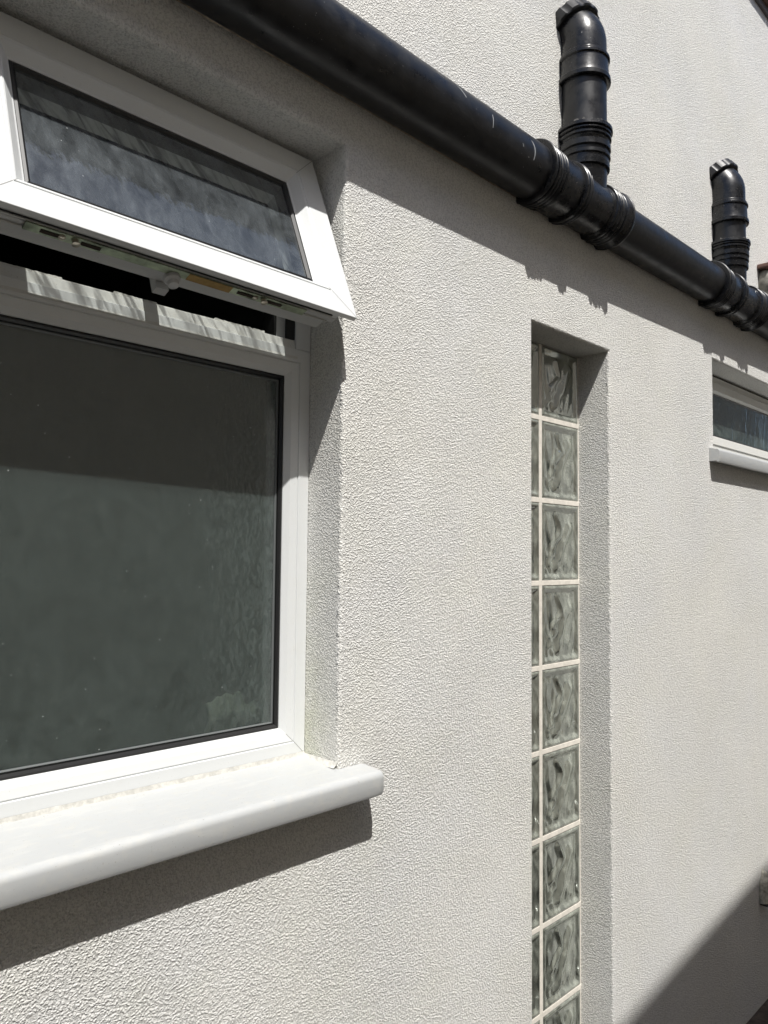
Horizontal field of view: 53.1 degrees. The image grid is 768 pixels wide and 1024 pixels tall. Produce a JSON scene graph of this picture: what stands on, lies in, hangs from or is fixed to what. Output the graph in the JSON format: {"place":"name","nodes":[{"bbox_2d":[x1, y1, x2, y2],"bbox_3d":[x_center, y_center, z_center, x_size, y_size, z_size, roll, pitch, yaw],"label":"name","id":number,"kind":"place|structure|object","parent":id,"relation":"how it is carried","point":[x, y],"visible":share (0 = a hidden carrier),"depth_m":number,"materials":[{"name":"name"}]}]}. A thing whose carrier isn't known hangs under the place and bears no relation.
{"place":"outdoors","nodes":[
{"label":"outdoors","id":0,"kind":"place"},
{"bbox_2d":[746,999,767,1023],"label":"ground","id":1,"kind":"structure","parent":0,"point":[760,1016],"depth_m":2.61,"materials":[{"name":"grey concrete"}]},
{"bbox_2d":[0,0,767,1023],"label":"house","id":2,"kind":"structure","parent":1,"relation":"on","point":[408,492],"depth_m":1.66,"materials":[{"name":"paint"}]},
{"bbox_2d":[0,11,383,910],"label":"frosted window","id":3,"kind":"structure","parent":2,"relation":"in","point":[68,823],"depth_m":1.19,"materials":[{"name":"white plastic"}]},
{"bbox_2d":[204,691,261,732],"bbox_3d":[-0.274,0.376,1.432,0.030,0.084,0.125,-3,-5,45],"label":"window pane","id":4,"kind":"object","parent":2,"relation":"in","point":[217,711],"visible":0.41,"depth_m":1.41,"materials":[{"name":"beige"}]},
{"bbox_2d":[177,0,767,340],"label":"soil pipe","id":5,"kind":"object","parent":2,"relation":"attached to","point":[337,47],"visible":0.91,"depth_m":1.71,"materials":[{"name":"black plastic"}]},
{"bbox_2d":[531,342,580,1023],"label":"glass block window","id":6,"kind":"structure","parent":2,"relation":"in","point":[556,882],"depth_m":1.98,"materials":[{"name":"clear glass"}]},
{"bbox_2d":[709,375,767,474],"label":"small window","id":7,"kind":"structure","parent":2,"relation":"in","point":[724,451],"depth_m":2.86,"materials":[{"name":"plastic"}]},
{"bbox_2d":[757,262,767,293],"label":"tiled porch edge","id":8,"kind":"object","parent":2,"relation":"attached to","point":[763,278],"visible":0.62,"depth_m":2.88,"materials":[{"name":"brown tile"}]},
{"bbox_2d":[759,868,767,906],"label":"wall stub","id":9,"kind":"object","parent":2,"relation":"attached to","point":[763,891],"depth_m":2.69,"materials":[{"name":"grey concrete"}]}
]}

